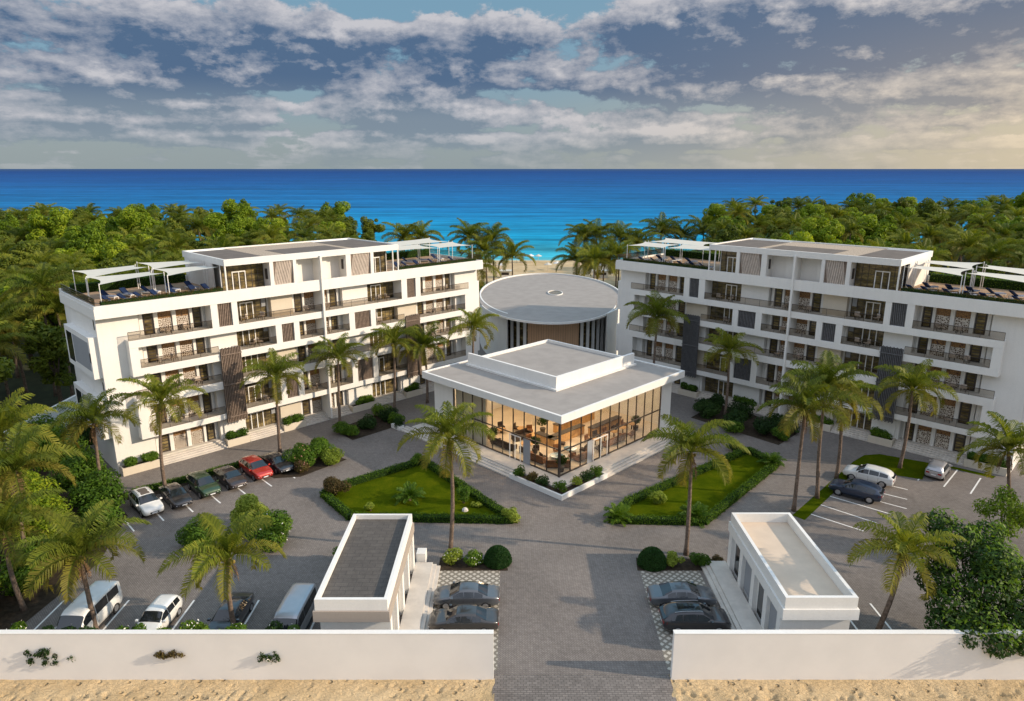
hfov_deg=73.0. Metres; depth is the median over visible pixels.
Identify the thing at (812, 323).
balcony door
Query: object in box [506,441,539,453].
rug
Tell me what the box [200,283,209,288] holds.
sun lounger
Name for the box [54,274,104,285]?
coconut palm
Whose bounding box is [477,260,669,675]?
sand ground
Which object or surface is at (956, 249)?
coconut palm
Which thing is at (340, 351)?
coconut palm
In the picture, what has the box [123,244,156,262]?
coconut palm
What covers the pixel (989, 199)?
coconut palm
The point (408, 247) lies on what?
shade sail
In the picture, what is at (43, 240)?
coconut palm
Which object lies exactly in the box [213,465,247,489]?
parked car
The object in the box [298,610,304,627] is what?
side window
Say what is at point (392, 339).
coconut palm
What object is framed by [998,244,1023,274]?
coconut palm
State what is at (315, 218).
coconut palm
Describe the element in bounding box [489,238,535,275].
coconut palm
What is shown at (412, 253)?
hedge
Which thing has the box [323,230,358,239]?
coconut palm
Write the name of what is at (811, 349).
balcony door
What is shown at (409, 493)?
cycad
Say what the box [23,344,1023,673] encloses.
courtyard paving
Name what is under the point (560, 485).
bush
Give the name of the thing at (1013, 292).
sun lounger
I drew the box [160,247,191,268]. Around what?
coconut palm
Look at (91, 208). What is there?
coconut palm
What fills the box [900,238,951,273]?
coconut palm
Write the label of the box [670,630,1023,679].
boundary wall
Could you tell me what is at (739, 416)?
bush
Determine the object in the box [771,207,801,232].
broadleaf tree
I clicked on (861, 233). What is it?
broadleaf tree
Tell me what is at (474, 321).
coconut palm
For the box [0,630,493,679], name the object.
boundary wall
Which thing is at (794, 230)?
coconut palm
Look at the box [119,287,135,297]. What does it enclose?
sun lounger
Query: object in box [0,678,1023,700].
trodden sand
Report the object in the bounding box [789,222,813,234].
coconut palm
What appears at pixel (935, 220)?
coconut palm
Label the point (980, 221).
coconut palm
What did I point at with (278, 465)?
parked car
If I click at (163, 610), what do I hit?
parked car
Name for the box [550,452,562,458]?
round table
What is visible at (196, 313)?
balcony door
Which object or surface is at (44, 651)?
wall creeper
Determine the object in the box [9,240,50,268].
broadleaf tree
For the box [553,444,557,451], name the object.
armchair
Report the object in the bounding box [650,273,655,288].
balcony door
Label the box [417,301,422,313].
balcony door
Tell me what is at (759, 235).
coconut palm
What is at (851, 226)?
coconut palm
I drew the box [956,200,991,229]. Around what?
broadleaf tree
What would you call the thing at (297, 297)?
balcony door
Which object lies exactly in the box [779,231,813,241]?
broadleaf tree
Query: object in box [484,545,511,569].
topiary dome
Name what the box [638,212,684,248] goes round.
coconut palm
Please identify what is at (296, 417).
planter shrub
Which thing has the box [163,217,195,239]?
broadleaf tree
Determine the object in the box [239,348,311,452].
coconut palm
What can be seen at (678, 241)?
shade sail
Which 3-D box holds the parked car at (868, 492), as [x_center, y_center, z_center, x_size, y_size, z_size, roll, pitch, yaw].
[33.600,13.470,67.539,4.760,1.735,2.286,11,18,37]
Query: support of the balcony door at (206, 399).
in the apartment building at (279, 285)
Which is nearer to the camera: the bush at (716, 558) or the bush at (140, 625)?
the bush at (140, 625)
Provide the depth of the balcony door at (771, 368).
89.95 m
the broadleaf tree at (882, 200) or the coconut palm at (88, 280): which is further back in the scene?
the broadleaf tree at (882, 200)
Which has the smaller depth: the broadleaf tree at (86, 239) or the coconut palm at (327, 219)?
the broadleaf tree at (86, 239)
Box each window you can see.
[83,608,95,625]
[95,595,107,613]
[107,584,118,601]
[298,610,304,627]
[304,597,310,616]
[310,588,316,604]
[734,544,739,576]
[756,582,763,618]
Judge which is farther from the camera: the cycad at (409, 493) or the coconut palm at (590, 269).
the coconut palm at (590, 269)
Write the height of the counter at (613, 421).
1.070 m
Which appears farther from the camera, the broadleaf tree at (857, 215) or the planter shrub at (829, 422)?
the broadleaf tree at (857, 215)
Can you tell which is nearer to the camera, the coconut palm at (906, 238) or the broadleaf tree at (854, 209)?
the coconut palm at (906, 238)
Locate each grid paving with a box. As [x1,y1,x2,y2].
[429,571,499,669]
[640,571,715,669]
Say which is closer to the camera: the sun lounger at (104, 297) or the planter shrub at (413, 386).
the sun lounger at (104, 297)
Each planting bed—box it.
[0,463,127,629]
[122,468,239,499]
[271,452,346,477]
[344,415,391,439]
[439,558,507,570]
[636,558,712,570]
[691,405,796,444]
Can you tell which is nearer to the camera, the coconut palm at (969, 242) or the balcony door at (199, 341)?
the balcony door at (199, 341)
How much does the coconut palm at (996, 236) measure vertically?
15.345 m
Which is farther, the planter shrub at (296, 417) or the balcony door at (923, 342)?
the planter shrub at (296, 417)
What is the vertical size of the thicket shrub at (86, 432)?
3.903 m
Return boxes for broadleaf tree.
[0,211,28,224]
[0,213,25,245]
[0,234,12,262]
[0,253,18,293]
[0,273,55,360]
[0,357,15,382]
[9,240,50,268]
[20,318,74,401]
[23,207,72,242]
[23,283,66,335]
[49,247,93,275]
[60,225,106,263]
[64,220,75,233]
[70,207,89,224]
[86,241,128,268]
[88,219,120,242]
[94,216,120,229]
[98,257,128,274]
[102,251,133,265]
[109,233,153,258]
[115,206,161,253]
[126,203,164,220]
[150,239,189,258]
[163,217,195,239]
[171,228,206,248]
[196,206,213,234]
[198,227,216,248]
[203,213,249,245]
[221,198,257,226]
[242,217,264,231]
[253,218,288,242]
[269,216,288,230]
[318,221,345,235]
[319,201,351,226]
[340,216,358,237]
[357,229,375,240]
[360,216,385,240]
[701,203,731,238]
[701,223,740,251]
[712,215,745,240]
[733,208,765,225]
[762,204,794,235]
[766,224,787,238]
[770,197,791,207]
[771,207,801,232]
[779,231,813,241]
[797,212,831,222]
[799,203,824,215]
[801,217,844,243]
[818,200,831,211]
[829,239,863,245]
[836,228,865,244]
[839,214,857,233]
[843,212,863,219]
[844,193,875,214]
[846,207,862,215]
[857,213,904,244]
[862,198,892,213]
[863,208,873,222]
[863,241,895,247]
[873,208,905,230]
[880,243,904,248]
[890,197,915,244]
[890,206,917,232]
[904,196,918,219]
[913,506,1023,659]
[916,197,946,228]
[919,200,949,233]
[921,232,954,266]
[947,208,957,227]
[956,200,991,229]
[963,259,1006,279]
[965,213,1009,264]
[970,240,1002,269]
[972,484,1023,539]
[1007,215,1023,264]
[1009,192,1023,208]
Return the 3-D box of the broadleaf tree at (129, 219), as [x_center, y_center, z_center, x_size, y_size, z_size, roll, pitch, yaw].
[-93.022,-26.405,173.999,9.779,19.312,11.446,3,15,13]
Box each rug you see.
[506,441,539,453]
[542,454,572,465]
[573,440,598,452]
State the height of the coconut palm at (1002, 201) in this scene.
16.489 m
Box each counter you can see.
[536,431,557,446]
[548,423,584,445]
[553,412,594,432]
[588,415,621,436]
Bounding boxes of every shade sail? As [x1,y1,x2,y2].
[72,264,151,295]
[86,270,166,301]
[136,260,205,289]
[153,264,221,292]
[386,238,448,258]
[398,244,437,262]
[419,242,472,260]
[627,242,680,261]
[647,237,719,264]
[664,243,708,263]
[901,264,972,292]
[913,259,984,286]
[962,270,1023,292]
[972,265,1023,293]
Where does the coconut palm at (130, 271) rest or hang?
on the woodland floor at (44, 394)
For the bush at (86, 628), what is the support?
on the planting bed
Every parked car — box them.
[128,486,163,517]
[135,594,182,629]
[158,482,192,509]
[186,470,220,498]
[207,592,254,629]
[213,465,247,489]
[238,455,272,481]
[261,451,294,473]
[428,604,498,629]
[433,581,499,607]
[647,581,716,606]
[659,600,731,633]
[828,478,884,503]
[842,464,896,487]
[924,459,952,480]
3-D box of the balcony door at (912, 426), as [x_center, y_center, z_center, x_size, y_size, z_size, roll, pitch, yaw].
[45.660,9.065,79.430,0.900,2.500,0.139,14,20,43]
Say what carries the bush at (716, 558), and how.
on the planting bed at (687, 565)
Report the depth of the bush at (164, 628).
44.72 m
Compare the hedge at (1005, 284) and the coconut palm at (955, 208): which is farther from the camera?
the coconut palm at (955, 208)
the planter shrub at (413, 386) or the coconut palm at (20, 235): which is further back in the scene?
the coconut palm at (20, 235)
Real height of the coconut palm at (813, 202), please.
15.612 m
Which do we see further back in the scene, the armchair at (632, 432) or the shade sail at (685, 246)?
the shade sail at (685, 246)
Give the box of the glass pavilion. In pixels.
[391,339,691,500]
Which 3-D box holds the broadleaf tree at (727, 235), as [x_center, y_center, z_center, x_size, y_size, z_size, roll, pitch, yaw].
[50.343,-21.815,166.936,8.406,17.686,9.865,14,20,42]
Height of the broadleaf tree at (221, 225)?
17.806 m
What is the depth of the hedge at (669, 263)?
96.18 m
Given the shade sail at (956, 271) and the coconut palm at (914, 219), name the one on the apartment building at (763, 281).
the shade sail at (956, 271)
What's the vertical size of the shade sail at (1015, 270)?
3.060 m
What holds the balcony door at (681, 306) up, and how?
in the apartment building at (763, 281)
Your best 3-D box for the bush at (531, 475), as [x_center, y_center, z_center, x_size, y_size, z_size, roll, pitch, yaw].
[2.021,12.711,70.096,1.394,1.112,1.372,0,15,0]
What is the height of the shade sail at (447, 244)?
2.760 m
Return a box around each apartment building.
[59,238,482,476]
[615,238,1023,476]
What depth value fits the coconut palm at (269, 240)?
149.22 m
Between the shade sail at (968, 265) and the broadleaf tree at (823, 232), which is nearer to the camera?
the shade sail at (968, 265)
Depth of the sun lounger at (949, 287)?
76.75 m
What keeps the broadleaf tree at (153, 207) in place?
on the woodland floor at (44, 394)
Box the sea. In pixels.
[0,169,1023,259]
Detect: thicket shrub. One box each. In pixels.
[0,464,61,509]
[0,543,55,595]
[2,493,72,547]
[20,408,75,454]
[27,423,89,475]
[47,448,106,494]
[47,529,89,563]
[66,467,128,509]
[70,423,93,445]
[76,495,124,528]
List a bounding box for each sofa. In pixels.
[494,438,516,450]
[511,427,531,441]
[530,451,547,463]
[545,459,569,467]
[573,449,592,461]
[601,433,625,447]
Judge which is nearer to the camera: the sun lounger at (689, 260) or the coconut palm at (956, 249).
the sun lounger at (689, 260)
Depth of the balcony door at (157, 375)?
74.22 m
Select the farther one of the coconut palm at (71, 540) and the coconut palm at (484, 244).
the coconut palm at (484, 244)
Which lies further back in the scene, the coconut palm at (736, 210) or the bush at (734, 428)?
the coconut palm at (736, 210)
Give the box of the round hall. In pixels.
[479,273,619,354]
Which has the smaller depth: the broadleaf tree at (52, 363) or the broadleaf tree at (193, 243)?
the broadleaf tree at (52, 363)
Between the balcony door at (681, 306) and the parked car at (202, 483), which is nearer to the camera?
the parked car at (202, 483)
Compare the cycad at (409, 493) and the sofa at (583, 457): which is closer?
the cycad at (409, 493)
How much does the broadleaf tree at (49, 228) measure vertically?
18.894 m
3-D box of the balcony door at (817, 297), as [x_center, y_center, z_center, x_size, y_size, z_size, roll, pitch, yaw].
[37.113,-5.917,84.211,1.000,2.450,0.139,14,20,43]
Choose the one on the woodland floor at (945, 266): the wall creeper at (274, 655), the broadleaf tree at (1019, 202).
the broadleaf tree at (1019, 202)
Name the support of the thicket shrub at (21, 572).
on the planting bed at (10, 613)
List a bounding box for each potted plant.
[489,427,497,444]
[530,436,539,453]
[536,418,548,432]
[555,455,569,471]
[631,415,640,430]
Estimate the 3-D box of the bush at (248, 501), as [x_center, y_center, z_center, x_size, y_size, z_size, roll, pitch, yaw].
[-22.834,14.297,60.398,3.556,3.702,4.184,-6,16,-23]
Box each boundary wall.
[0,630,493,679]
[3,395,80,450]
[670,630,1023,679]
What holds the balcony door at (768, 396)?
in the apartment building at (763, 281)
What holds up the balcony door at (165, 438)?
in the apartment building at (279, 285)
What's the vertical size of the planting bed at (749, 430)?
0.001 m
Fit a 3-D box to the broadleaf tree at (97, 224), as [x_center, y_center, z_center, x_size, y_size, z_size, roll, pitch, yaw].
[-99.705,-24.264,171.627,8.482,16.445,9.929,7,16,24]
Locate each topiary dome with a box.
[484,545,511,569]
[637,546,666,571]
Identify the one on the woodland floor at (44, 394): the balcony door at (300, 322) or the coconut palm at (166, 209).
the coconut palm at (166, 209)
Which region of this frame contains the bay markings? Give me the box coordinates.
[33,470,980,629]
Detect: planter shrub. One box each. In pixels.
[122,451,158,466]
[225,427,248,438]
[282,413,303,425]
[355,394,375,404]
[404,382,419,391]
[680,382,697,391]
[732,395,756,406]
[811,415,833,424]
[869,426,891,439]
[967,451,1005,467]
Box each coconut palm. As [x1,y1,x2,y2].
[0,218,25,229]
[0,225,35,244]
[0,238,15,258]
[0,253,10,274]
[0,263,82,395]
[0,265,29,280]
[0,290,40,377]
[0,291,51,393]
[0,298,33,410]
[0,303,24,358]
[0,318,39,364]
[0,387,63,541]
[0,421,86,546]
[0,488,82,611]
[7,207,40,219]
[8,286,73,396]
[12,250,77,321]
[13,499,150,629]
[15,260,75,286]
[22,203,53,221]
[29,203,63,216]
[30,236,58,248]
[30,236,68,253]
[43,388,142,480]
[45,261,96,282]
[49,254,96,282]
[50,249,94,265]
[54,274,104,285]
[65,220,89,229]
[70,278,98,283]
[75,210,109,222]
[76,203,106,217]
[104,206,121,221]
[105,226,144,241]
[105,262,151,275]
[116,373,208,484]
[121,234,157,261]
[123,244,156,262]
[124,248,176,276]
[133,206,165,219]
[135,210,160,223]
[141,225,188,253]
[152,230,204,254]
[153,257,185,274]
[156,509,287,623]
[159,203,180,218]
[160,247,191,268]
[163,211,192,220]
[164,212,188,222]
[165,204,196,218]
[174,213,216,240]
[181,222,209,240]
[182,212,210,235]
[196,233,242,249]
[203,236,243,248]
[225,234,251,246]
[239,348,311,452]
[240,227,266,245]
[249,234,287,244]
[250,224,286,244]
[257,207,288,222]
[267,204,292,220]
[283,205,315,222]
[285,220,319,239]
[286,225,323,241]
[291,234,327,241]
[293,213,323,233]
[303,333,369,421]
[307,211,326,232]
[312,223,348,237]
[315,208,340,225]
[320,214,352,232]
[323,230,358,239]
[362,320,419,408]
[381,222,425,251]
[396,220,443,250]
[396,320,448,402]
[397,400,496,549]
[446,307,500,353]
[447,218,492,252]
[456,248,501,286]
[461,233,510,283]
[464,222,514,280]
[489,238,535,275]
[550,242,596,274]
[558,220,608,275]
[574,218,616,279]
[574,242,618,278]
[575,244,625,281]
[593,236,640,287]
[600,220,646,284]
[616,228,663,252]
[623,290,689,363]
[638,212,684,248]
[640,414,750,555]
[661,220,708,251]
[680,214,718,251]
[702,327,764,414]
[704,219,737,237]
[721,201,752,225]
[722,198,745,210]
[733,223,761,239]
[740,214,774,235]
[741,195,770,214]
[753,233,777,238]
[756,212,789,234]
[756,371,864,511]
[765,207,793,222]
[776,212,810,233]
[780,350,877,498]
[782,196,813,210]
[786,226,811,236]
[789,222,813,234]
[803,196,825,205]
[803,366,884,478]
[812,213,847,230]
[821,204,843,218]
[824,205,855,219]
[833,218,872,243]
[838,198,865,213]
[845,511,965,629]
[860,237,904,247]
[861,201,895,215]
[865,202,894,212]
[874,358,957,468]
[884,211,925,241]
[885,228,928,248]
[900,213,925,246]
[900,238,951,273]
[906,222,948,245]
[911,244,951,273]
[919,212,956,228]
[919,225,956,273]
[938,228,991,275]
[939,228,997,274]
[941,197,962,211]
[942,223,987,268]
[948,204,969,248]
[951,206,993,228]
[955,411,1023,529]
[956,238,1019,273]
[957,203,996,222]
[958,212,1003,262]
[973,195,1004,206]
[973,231,1023,259]
[981,221,1023,243]
[989,194,1013,210]
[990,202,1016,216]
[995,204,1017,220]
[997,206,1023,262]
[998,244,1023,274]
[1006,214,1023,267]
[1010,236,1023,262]
[1011,224,1023,240]
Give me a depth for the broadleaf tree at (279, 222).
179.25 m
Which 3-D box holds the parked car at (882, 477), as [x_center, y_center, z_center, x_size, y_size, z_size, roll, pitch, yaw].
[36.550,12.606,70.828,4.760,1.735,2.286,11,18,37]
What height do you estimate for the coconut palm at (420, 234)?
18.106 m
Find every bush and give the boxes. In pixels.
[6,620,27,629]
[40,625,75,629]
[76,625,98,629]
[115,622,146,629]
[157,626,170,629]
[175,515,218,548]
[178,619,214,629]
[219,622,246,629]
[229,493,269,532]
[245,509,292,552]
[264,620,282,629]
[281,442,315,466]
[287,623,299,629]
[293,442,309,451]
[294,459,309,472]
[308,436,335,457]
[320,447,344,465]
[323,476,351,494]
[331,421,350,434]
[343,424,359,435]
[356,413,376,428]
[363,501,374,510]
[371,403,392,415]
[378,407,398,421]
[387,411,405,423]
[392,416,402,428]
[410,453,422,464]
[442,547,462,564]
[456,486,469,502]
[463,549,483,566]
[470,501,482,507]
[501,506,520,522]
[512,464,525,475]
[525,471,537,480]
[534,474,549,486]
[552,480,566,492]
[570,475,582,484]
[579,470,594,481]
[589,465,603,477]
[649,490,667,503]
[666,550,684,566]
[689,552,711,566]
[692,399,721,418]
[694,397,715,404]
[709,393,724,407]
[711,554,723,560]
[722,409,747,426]
[722,420,744,432]
[726,400,754,418]
[726,444,741,449]
[753,416,776,434]
[765,413,787,427]
[769,426,790,440]
[781,424,800,433]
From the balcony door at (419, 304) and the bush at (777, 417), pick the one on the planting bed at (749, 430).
the bush at (777, 417)
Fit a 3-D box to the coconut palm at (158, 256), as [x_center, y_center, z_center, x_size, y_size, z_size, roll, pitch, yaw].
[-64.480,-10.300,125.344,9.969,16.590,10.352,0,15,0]
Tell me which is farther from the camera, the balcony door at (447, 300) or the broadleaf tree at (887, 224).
the broadleaf tree at (887, 224)
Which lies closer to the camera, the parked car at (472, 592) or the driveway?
the driveway
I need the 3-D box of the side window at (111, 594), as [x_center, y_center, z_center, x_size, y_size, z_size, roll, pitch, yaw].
[-28.590,17.359,49.555,0.064,0.692,1.240,0,15,2]
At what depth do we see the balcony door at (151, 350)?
73.43 m
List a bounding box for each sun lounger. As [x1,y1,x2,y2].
[98,290,118,299]
[101,295,109,300]
[116,293,126,298]
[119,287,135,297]
[140,286,160,293]
[148,289,160,295]
[164,282,180,291]
[184,281,199,288]
[187,285,195,290]
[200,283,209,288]
[431,254,443,260]
[685,258,697,262]
[922,282,938,288]
[945,284,959,290]
[966,286,979,292]
[985,288,1006,296]
[1008,290,1023,297]
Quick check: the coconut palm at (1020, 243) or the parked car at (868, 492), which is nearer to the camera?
the parked car at (868, 492)
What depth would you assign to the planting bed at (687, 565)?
55.59 m
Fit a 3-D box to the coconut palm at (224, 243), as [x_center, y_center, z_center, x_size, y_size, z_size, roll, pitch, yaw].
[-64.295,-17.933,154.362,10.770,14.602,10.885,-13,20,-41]
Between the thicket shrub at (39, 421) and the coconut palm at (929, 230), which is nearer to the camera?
the thicket shrub at (39, 421)
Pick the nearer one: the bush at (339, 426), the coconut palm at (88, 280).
the bush at (339, 426)
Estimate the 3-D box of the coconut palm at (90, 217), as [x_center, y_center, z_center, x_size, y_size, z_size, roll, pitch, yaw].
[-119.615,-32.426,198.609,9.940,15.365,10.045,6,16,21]
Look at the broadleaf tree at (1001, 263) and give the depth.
128.35 m
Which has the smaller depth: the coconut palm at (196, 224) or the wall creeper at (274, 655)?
the wall creeper at (274, 655)
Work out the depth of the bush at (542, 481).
68.94 m
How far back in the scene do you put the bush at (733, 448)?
78.20 m
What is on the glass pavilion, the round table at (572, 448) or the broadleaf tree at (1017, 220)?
the round table at (572, 448)
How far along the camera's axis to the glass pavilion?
78.53 m
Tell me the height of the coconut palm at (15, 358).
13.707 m
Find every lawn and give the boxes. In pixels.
[333,464,516,522]
[608,454,765,522]
[850,454,928,478]
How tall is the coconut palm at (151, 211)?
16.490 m
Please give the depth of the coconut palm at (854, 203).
219.87 m
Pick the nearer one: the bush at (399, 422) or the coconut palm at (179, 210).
the bush at (399, 422)
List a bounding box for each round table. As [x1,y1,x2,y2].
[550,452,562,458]
[564,446,575,452]
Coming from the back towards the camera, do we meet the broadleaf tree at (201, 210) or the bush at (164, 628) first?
the broadleaf tree at (201, 210)
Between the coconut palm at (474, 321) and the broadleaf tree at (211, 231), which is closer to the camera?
the coconut palm at (474, 321)
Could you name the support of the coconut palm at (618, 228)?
on the sand ground at (519, 267)
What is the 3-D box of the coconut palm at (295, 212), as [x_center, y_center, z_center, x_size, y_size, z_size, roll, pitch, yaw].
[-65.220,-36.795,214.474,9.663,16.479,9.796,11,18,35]
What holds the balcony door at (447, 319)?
in the apartment building at (279, 285)
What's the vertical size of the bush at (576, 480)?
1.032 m
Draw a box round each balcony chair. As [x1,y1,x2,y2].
[195,376,202,384]
[258,311,264,319]
[949,353,955,359]
[955,325,963,333]
[960,384,967,391]
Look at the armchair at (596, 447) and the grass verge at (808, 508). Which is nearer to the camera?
the grass verge at (808, 508)
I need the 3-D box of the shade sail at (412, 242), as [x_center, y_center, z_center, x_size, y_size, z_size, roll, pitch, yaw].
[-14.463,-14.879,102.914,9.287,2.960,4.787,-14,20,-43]
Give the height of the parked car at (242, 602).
1.546 m
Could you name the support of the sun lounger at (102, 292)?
on the apartment building at (279, 285)
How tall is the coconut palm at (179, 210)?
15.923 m
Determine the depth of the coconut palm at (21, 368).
96.29 m
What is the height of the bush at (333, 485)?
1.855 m
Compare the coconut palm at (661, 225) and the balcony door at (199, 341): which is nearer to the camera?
the balcony door at (199, 341)
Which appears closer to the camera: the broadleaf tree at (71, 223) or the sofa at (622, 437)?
the sofa at (622, 437)
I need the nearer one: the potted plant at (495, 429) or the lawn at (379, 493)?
the lawn at (379, 493)
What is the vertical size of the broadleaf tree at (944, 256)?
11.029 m
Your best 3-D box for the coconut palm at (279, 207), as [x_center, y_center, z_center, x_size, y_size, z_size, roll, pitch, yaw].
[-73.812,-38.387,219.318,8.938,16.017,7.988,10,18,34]
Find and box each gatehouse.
[313,514,439,629]
[701,512,859,629]
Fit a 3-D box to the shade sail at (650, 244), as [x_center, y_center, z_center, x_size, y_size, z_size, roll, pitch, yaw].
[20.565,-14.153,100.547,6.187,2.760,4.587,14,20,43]
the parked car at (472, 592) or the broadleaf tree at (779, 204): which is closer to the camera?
the parked car at (472, 592)
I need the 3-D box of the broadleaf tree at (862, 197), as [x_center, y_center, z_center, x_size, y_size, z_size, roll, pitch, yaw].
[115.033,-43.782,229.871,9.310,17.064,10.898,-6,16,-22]
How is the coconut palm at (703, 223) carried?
on the woodland floor at (945, 266)
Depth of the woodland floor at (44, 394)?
101.04 m
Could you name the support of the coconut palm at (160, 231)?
on the woodland floor at (44, 394)
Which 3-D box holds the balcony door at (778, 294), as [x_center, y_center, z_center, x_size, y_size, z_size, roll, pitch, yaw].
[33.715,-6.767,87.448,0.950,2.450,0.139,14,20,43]
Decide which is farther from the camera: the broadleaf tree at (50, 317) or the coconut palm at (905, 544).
the broadleaf tree at (50, 317)
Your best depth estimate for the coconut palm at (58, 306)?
92.53 m
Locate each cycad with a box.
[391,481,425,505]
[603,502,633,526]
[677,500,711,527]
[756,452,786,470]
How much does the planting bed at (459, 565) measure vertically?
0.001 m
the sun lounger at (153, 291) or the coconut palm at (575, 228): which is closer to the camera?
the sun lounger at (153, 291)
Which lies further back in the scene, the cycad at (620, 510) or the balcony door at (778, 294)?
the balcony door at (778, 294)
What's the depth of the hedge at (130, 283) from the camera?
79.25 m
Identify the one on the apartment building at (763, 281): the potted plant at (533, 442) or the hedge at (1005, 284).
the hedge at (1005, 284)
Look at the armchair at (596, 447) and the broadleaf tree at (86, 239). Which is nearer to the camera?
the armchair at (596, 447)
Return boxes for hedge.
[69,273,185,292]
[99,286,223,305]
[130,455,260,490]
[319,458,515,524]
[386,248,428,259]
[396,257,475,269]
[608,446,779,525]
[623,257,707,269]
[664,248,720,260]
[900,286,1023,303]
[929,271,1023,290]
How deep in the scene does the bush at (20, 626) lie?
44.84 m
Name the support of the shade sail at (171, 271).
on the apartment building at (279, 285)
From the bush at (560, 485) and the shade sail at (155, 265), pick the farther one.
the shade sail at (155, 265)
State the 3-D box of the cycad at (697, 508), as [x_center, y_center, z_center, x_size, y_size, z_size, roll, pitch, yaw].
[16.616,14.655,62.915,3.175,1.679,3.376,0,15,0]
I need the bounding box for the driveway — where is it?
[492,675,676,700]
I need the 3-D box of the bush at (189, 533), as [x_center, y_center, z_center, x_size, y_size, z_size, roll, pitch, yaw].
[-26.124,15.267,57.828,3.603,3.141,4.351,-9,17,-30]
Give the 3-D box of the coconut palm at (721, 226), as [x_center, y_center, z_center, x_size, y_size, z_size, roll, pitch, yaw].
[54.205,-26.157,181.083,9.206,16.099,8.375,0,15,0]
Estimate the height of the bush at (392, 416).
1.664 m
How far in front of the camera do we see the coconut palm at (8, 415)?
57.09 m
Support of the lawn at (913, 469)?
on the courtyard paving at (573, 596)
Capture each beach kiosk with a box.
[499,269,511,277]
[592,269,607,277]
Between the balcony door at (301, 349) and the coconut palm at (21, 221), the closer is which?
the balcony door at (301, 349)
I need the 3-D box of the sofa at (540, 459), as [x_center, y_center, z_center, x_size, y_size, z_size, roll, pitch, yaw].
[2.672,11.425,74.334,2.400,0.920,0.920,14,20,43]
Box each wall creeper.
[23,647,58,666]
[153,649,184,659]
[257,651,280,662]
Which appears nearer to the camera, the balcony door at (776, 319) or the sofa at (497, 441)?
the sofa at (497, 441)
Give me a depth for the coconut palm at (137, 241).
152.32 m
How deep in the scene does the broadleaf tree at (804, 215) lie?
185.11 m
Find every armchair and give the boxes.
[526,424,532,431]
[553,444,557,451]
[579,444,586,451]
[592,430,598,436]
[594,443,602,452]
[627,430,634,435]
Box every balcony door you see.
[142,313,154,334]
[146,345,157,362]
[150,373,161,388]
[155,403,166,424]
[162,434,169,451]
[192,306,201,327]
[195,337,204,353]
[198,364,207,380]
[202,392,211,413]
[206,423,214,440]
[293,293,301,311]
[298,345,305,360]
[299,321,303,334]
[302,399,309,414]
[303,371,307,389]
[329,289,335,306]
[331,315,337,329]
[334,364,340,382]
[336,391,342,405]
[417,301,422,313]
[420,370,424,384]
[445,273,448,288]
[445,297,449,309]
[446,318,449,329]
[446,340,450,355]
[647,340,651,355]
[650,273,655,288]
[676,346,681,361]
[677,322,683,336]
[679,302,684,313]
[680,277,683,292]
[765,390,772,406]
[767,364,774,382]
[770,338,777,353]
[772,315,779,329]
[774,288,782,306]
[806,345,815,360]
[809,321,816,335]
[812,293,821,311]
[904,422,914,440]
[908,393,918,413]
[917,337,928,353]
[921,306,933,327]
[953,433,966,451]
[958,402,971,424]
[964,372,976,390]
[969,344,981,362]
[973,313,987,334]
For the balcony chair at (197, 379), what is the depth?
76.65 m
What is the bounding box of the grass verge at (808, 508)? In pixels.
[793,472,847,519]
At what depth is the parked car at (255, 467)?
71.58 m
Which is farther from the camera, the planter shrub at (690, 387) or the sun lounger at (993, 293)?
the planter shrub at (690, 387)
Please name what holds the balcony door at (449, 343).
in the apartment building at (279, 285)
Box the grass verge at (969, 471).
[951,466,994,477]
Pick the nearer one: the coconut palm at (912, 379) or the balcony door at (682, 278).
the coconut palm at (912, 379)
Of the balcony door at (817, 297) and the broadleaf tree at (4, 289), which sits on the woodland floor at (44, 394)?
the broadleaf tree at (4, 289)
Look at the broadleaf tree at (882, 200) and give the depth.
218.76 m
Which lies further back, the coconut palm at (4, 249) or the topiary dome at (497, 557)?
the coconut palm at (4, 249)
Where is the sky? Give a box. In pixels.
[0,0,1023,168]
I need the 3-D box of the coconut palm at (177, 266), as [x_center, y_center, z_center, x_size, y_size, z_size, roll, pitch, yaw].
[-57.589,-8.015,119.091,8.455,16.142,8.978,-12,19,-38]
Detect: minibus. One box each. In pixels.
[55,580,122,629]
[273,582,317,629]
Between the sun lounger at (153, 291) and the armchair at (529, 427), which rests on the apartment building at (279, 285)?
the sun lounger at (153, 291)
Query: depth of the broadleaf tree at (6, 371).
74.93 m
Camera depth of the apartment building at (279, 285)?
80.92 m
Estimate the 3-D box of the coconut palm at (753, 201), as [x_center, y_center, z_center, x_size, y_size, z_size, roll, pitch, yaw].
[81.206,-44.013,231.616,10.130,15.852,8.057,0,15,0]
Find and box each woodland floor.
[0,282,76,424]
[693,243,1018,279]
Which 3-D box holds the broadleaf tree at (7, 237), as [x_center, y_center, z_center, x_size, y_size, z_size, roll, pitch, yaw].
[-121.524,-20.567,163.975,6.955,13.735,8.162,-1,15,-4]
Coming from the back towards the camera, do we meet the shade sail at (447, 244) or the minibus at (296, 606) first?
the shade sail at (447, 244)
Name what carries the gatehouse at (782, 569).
on the courtyard paving at (573, 596)
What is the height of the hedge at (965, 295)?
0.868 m
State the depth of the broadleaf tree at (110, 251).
143.28 m
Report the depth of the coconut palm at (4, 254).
125.35 m
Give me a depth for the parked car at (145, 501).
64.16 m
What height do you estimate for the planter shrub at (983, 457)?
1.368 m
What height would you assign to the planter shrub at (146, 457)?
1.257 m

